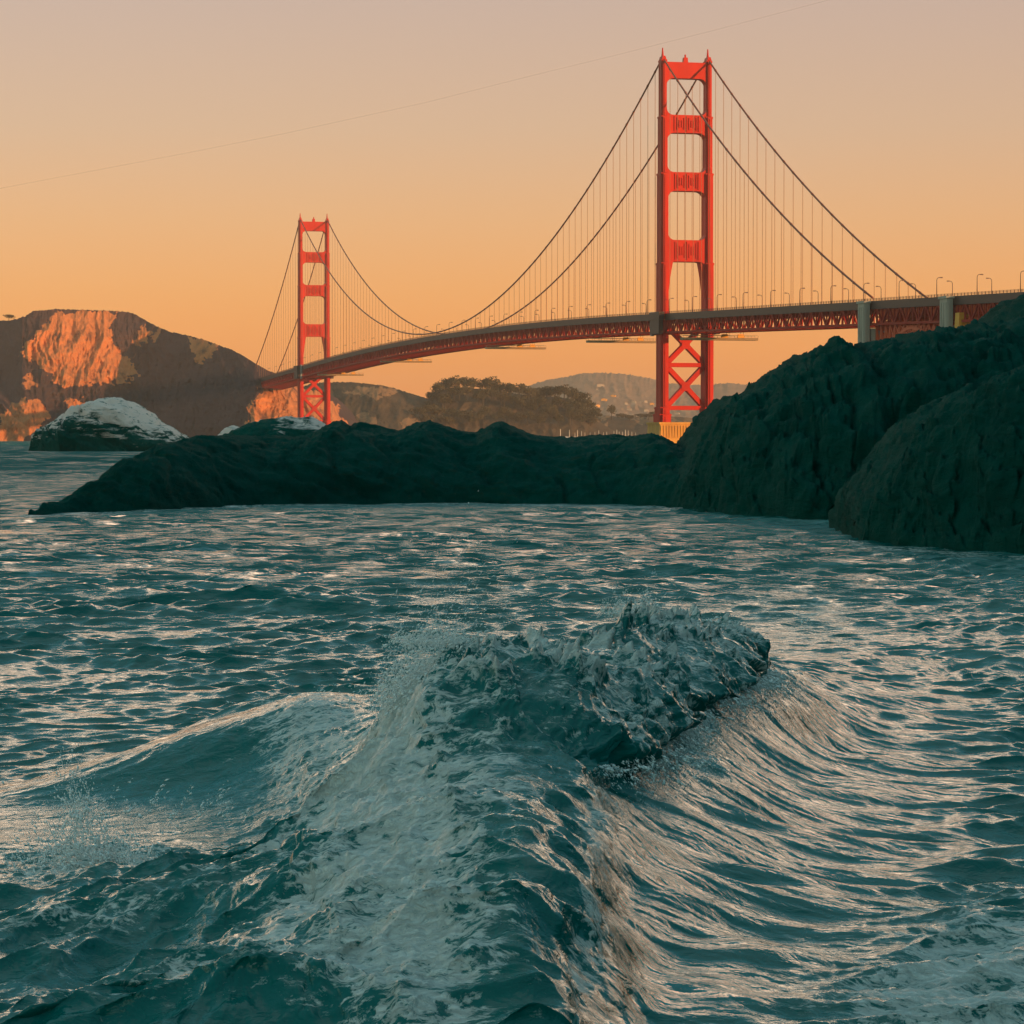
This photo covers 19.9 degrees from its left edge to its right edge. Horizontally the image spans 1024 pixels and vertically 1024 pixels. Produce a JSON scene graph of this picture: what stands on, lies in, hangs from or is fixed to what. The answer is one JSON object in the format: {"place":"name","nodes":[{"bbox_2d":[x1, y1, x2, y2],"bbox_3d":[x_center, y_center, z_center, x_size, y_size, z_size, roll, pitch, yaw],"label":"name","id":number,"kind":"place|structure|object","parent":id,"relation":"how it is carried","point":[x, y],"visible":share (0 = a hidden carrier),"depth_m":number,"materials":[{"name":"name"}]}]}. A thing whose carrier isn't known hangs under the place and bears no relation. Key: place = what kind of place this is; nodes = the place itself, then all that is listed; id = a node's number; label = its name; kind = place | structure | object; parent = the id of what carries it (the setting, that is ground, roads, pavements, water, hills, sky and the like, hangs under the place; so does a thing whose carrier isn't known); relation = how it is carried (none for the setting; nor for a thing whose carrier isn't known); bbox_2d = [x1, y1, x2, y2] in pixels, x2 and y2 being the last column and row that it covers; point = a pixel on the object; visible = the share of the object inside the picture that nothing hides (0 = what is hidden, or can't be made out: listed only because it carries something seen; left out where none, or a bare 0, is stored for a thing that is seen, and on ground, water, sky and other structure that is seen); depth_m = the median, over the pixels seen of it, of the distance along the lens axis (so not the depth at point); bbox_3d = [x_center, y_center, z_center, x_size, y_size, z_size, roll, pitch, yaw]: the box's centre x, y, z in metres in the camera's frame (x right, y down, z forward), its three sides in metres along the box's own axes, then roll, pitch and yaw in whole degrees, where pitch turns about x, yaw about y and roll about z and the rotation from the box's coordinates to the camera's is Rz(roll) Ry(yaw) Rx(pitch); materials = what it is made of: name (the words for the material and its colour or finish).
{"place":"outdoors","nodes":[
{"label":"outdoors","id":0,"kind":"place"},
{"bbox_2d":[0,309,357,440],"bbox_3d":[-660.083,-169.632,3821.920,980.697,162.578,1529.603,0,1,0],"label":"headland","id":1,"kind":"structure","parent":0,"point":[55,364],"depth_m":3366.42,"materials":[{"name":"brown stone"}]},
{"bbox_2d":[3,314,14,320],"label":"tree","id":2,"kind":"object","parent":1,"relation":"on","point":[9,316],"visible":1,"depth_m":3633.27,"materials":[{"name":"green plant"}]},
{"bbox_2d":[304,382,448,429],"bbox_3d":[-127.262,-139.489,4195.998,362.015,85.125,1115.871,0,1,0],"label":"hills","id":3,"kind":"structure","parent":0,"point":[385,406],"depth_m":3820.58,"materials":[{"name":"stone"}]},
{"bbox_2d":[0,441,1023,1023],"bbox_3d":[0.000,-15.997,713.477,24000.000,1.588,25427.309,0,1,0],"label":"sea","id":4,"kind":"structure","parent":0,"point":[462,837],"depth_m":17.54,"materials":[{"name":"teal liquid"}]},
{"bbox_2d":[28,397,189,450],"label":"guano rock","id":5,"kind":"object","parent":4,"relation":"in","point":[111,424],"visible":0.81,"depth_m":572.57,"materials":[{"name":"white stone"}]},
{"bbox_2d":[218,425,238,434],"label":"guano rock","id":6,"kind":"object","parent":4,"relation":"in","point":[227,430],"visible":0.15,"depth_m":418.22,"materials":[{"name":"white stone"}]},
{"bbox_2d":[223,416,325,436],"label":"guano rock","id":7,"kind":"object","parent":4,"relation":"in","point":[290,426],"visible":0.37,"depth_m":265.51,"materials":[{"name":"grey stone"}]},
{"bbox_2d":[28,420,685,514],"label":"sea rock","id":8,"kind":"object","parent":4,"relation":"in","point":[365,463],"visible":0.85,"depth_m":108.31,"materials":[{"name":"grey stone"}]},
{"bbox_2d":[1,490,813,873],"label":"spray","id":9,"kind":"object","parent":4,"relation":"on","point":[403,682],"visible":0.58,"depth_m":16.53,"materials":[{"name":"white liquid"}]},
{"bbox_2d":[255,48,1023,442],"bbox_3d":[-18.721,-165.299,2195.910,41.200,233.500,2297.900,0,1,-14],"label":"suspension bridge","id":10,"kind":"structure","parent":4,"relation":"in","point":[923,312],"depth_m":1698.84,"materials":[{"name":"orange paint"}]},
{"bbox_2d":[317,372,363,375],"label":"hanging platform","id":11,"kind":"structure","parent":10,"relation":"hanging from","point":[344,374],"depth_m":2797.66,"materials":[{"name":"metal"}]},
{"bbox_2d":[380,357,431,362],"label":"hanging platform","id":12,"kind":"structure","parent":10,"relation":"hanging from","point":[409,360],"depth_m":2493.66,"materials":[{"name":"metal"}]},
{"bbox_2d":[485,343,545,348],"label":"hanging platform","id":13,"kind":"structure","parent":10,"relation":"hanging from","point":[519,346],"depth_m":2107.30,"materials":[{"name":"metal"}]},
{"bbox_2d":[586,335,655,342],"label":"hanging platform","id":14,"kind":"structure","parent":10,"relation":"hanging from","point":[640,339],"depth_m":1832.99,"materials":[{"name":"metal"}]},
{"bbox_2d":[680,332,757,340],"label":"hanging platform","id":15,"kind":"structure","parent":10,"relation":"hanging from","point":[740,337],"depth_m":1636.85,"materials":[{"name":"metal"}]},
{"bbox_2d":[954,312,976,327],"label":"work enclosure","id":16,"kind":"object","parent":10,"relation":"attached to","point":[959,317],"visible":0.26,"depth_m":1258.67,"materials":[{"name":"yellow"}]},
{"bbox_2d":[828,365,1023,553],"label":"boulder","id":17,"kind":"object","parent":4,"relation":"in","point":[946,472],"visible":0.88,"depth_m":64.22,"materials":[{"name":"grey stone"}]},
{"bbox_2d":[0,0,1023,397],"label":"sky","id":18,"kind":"structure","parent":0,"point":[161,161],"materials":[{"name":"orange"}]},
{"bbox_2d":[425,388,621,436],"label":"wooded hill","id":19,"kind":"structure","parent":0,"point":[547,427],"depth_m":3819.99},
{"bbox_2d":[420,414,435,421],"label":"tree","id":20,"kind":"object","parent":19,"relation":"on","point":[426,417],"visible":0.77,"depth_m":3787.87,"materials":[{"name":"green plant"}]},
{"bbox_2d":[421,400,434,406],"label":"tree","id":21,"kind":"object","parent":19,"relation":"on","point":[426,404],"visible":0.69,"depth_m":3863.59,"materials":[{"name":"green plant"}]},
{"bbox_2d":[425,390,437,402],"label":"tree","id":22,"kind":"object","parent":19,"relation":"on","point":[431,395],"visible":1,"depth_m":3859.35,"materials":[{"name":"green plant"}]},
{"bbox_2d":[429,382,444,393],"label":"tree","id":23,"kind":"object","parent":19,"relation":"on","point":[438,387],"visible":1,"depth_m":3861.19,"materials":[{"name":"green plant"}]},
{"bbox_2d":[438,378,452,394],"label":"tree","id":24,"kind":"object","parent":19,"relation":"on","point":[445,382],"visible":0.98,"depth_m":3875.95,"materials":[{"name":"green plant"}]},
{"bbox_2d":[437,415,454,424],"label":"tree","id":25,"kind":"object","parent":19,"relation":"on","point":[446,420],"visible":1,"depth_m":3790.96,"materials":[{"name":"green plant"}]},
{"bbox_2d":[447,375,463,387],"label":"tree","id":26,"kind":"object","parent":19,"relation":"on","point":[451,381],"visible":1,"depth_m":3860.93,"materials":[{"name":"green plant"}]},
{"bbox_2d":[457,376,470,385],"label":"tree","id":27,"kind":"object","parent":19,"relation":"on","point":[466,381],"visible":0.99,"depth_m":3867.14,"materials":[{"name":"green plant"}]},
{"bbox_2d":[462,410,476,426],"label":"tree","id":28,"kind":"object","parent":19,"relation":"on","point":[469,416],"visible":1,"depth_m":3790.92,"materials":[{"name":"green plant"}]},
{"bbox_2d":[469,377,478,390],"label":"tree","id":29,"kind":"object","parent":19,"relation":"on","point":[472,381],"visible":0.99,"depth_m":3871.28,"materials":[{"name":"green plant"}]},
{"bbox_2d":[471,391,484,404],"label":"tree","id":30,"kind":"object","parent":19,"relation":"on","point":[476,396],"visible":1,"depth_m":3833.02,"materials":[{"name":"green plant"}]},
{"bbox_2d":[474,387,492,406],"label":"tree","id":31,"kind":"object","parent":19,"relation":"on","point":[480,391],"visible":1,"depth_m":3829.82,"materials":[{"name":"green plant"}]},
{"bbox_2d":[477,379,490,388],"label":"tree","id":32,"kind":"object","parent":19,"relation":"on","point":[480,384],"visible":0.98,"depth_m":3878.45,"materials":[{"name":"green plant"}]},
{"bbox_2d":[483,376,499,396],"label":"tree","id":33,"kind":"object","parent":19,"relation":"on","point":[489,382],"visible":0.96,"depth_m":3868.51,"materials":[{"name":"green plant"}]},
{"bbox_2d":[490,411,505,421],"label":"tree","id":34,"kind":"object","parent":19,"relation":"on","point":[497,415],"visible":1,"depth_m":3789.22,"materials":[{"name":"green plant"}]},
{"bbox_2d":[493,382,507,391],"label":"tree","id":35,"kind":"object","parent":19,"relation":"on","point":[498,386],"visible":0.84,"depth_m":3870.26,"materials":[{"name":"green plant"}]},
{"bbox_2d":[501,383,515,395],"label":"tree","id":36,"kind":"object","parent":19,"relation":"on","point":[508,388],"visible":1,"depth_m":3860.94,"materials":[{"name":"green plant"}]},
{"bbox_2d":[506,412,518,425],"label":"tree","id":37,"kind":"object","parent":19,"relation":"on","point":[511,416],"visible":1,"depth_m":3791.84,"materials":[{"name":"green plant"}]},
{"bbox_2d":[511,383,529,396],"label":"tree","id":38,"kind":"object","parent":19,"relation":"on","point":[519,388],"visible":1,"depth_m":3858.63,"materials":[{"name":"green plant"}]},
{"bbox_2d":[520,385,536,401],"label":"tree","id":39,"kind":"object","parent":19,"relation":"on","point":[532,392],"visible":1,"depth_m":3867.09,"materials":[{"name":"green plant"}]},
{"bbox_2d":[530,388,545,397],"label":"tree","id":40,"kind":"object","parent":19,"relation":"on","point":[538,393],"visible":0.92,"depth_m":3880.19,"materials":[{"name":"green plant"}]},
{"bbox_2d":[535,386,552,399],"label":"tree","id":41,"kind":"object","parent":19,"relation":"on","point":[545,389],"visible":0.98,"depth_m":3882.07,"materials":[{"name":"green plant"}]},
{"bbox_2d":[549,386,561,395],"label":"tree","id":42,"kind":"object","parent":19,"relation":"on","point":[553,391],"visible":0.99,"depth_m":3869.95,"materials":[{"name":"green plant"}]},
{"bbox_2d":[552,395,563,405],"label":"tree","id":43,"kind":"object","parent":19,"relation":"on","point":[557,399],"visible":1,"depth_m":3833.51,"materials":[{"name":"green plant"}]},
{"bbox_2d":[554,384,573,400],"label":"tree","id":44,"kind":"object","parent":19,"relation":"on","point":[563,389],"visible":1,"depth_m":3863.14,"materials":[{"name":"green plant"}]},
{"bbox_2d":[566,388,578,400],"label":"tree","id":45,"kind":"object","parent":19,"relation":"on","point":[573,394],"visible":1,"depth_m":3868.60,"materials":[{"name":"green plant"}]},
{"bbox_2d":[573,414,587,426],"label":"tree","id":46,"kind":"object","parent":19,"relation":"on","point":[579,418],"visible":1,"depth_m":3787.79,"materials":[{"name":"green plant"}]},
{"bbox_2d":[575,391,590,401],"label":"tree","id":47,"kind":"object","parent":19,"relation":"on","point":[582,395],"visible":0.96,"depth_m":3883.45,"materials":[{"name":"green plant"}]},
{"bbox_2d":[581,398,596,408],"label":"tree","id":48,"kind":"object","parent":19,"relation":"on","point":[588,402],"visible":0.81,"depth_m":3869.89,"materials":[{"name":"green plant"}]},
{"bbox_2d":[586,416,599,425],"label":"tree","id":49,"kind":"object","parent":19,"relation":"on","point":[590,419],"visible":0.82,"depth_m":3834.77,"materials":[{"name":"green plant"}]},
{"bbox_2d":[586,410,602,421],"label":"tree","id":50,"kind":"object","parent":19,"relation":"on","point":[595,413],"visible":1,"depth_m":3790.41,"materials":[{"name":"green plant"}]},
{"bbox_2d":[587,406,601,414],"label":"tree","id":51,"kind":"object","parent":19,"relation":"on","point":[595,409],"visible":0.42,"depth_m":3865.88,"materials":[{"name":"green plant"}]},
{"bbox_2d":[511,372,746,417],"bbox_3d":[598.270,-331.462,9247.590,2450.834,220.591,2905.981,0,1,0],"label":"hills","id":52,"kind":"structure","parent":0,"point":[629,389],"depth_m":8851.63,"materials":[{"name":"grey stone"}]},
{"bbox_2d":[596,415,691,435],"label":"shore land","id":53,"kind":"structure","parent":0,"point":[633,426],"depth_m":4313.45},
{"bbox_2d":[607,404,616,419],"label":"tree","id":54,"kind":"object","parent":53,"relation":"on","point":[611,409],"visible":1,"depth_m":4324.72,"materials":[{"name":"green plant"}]},
{"bbox_2d":[616,413,625,417],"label":"tree","id":55,"kind":"object","parent":53,"relation":"on","point":[622,415],"visible":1,"depth_m":4334.98,"materials":[{"name":"green plant"}]},
{"bbox_2d":[625,415,634,420],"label":"tree","id":56,"kind":"object","parent":53,"relation":"on","point":[629,416],"visible":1,"depth_m":4337.00,"materials":[{"name":"green plant"}]},
{"bbox_2d":[668,293,1023,519],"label":"rocky hillside","id":57,"kind":"structure","parent":0,"point":[794,436],"depth_m":89.26,"materials":[{"name":"grey stone"}]}
]}

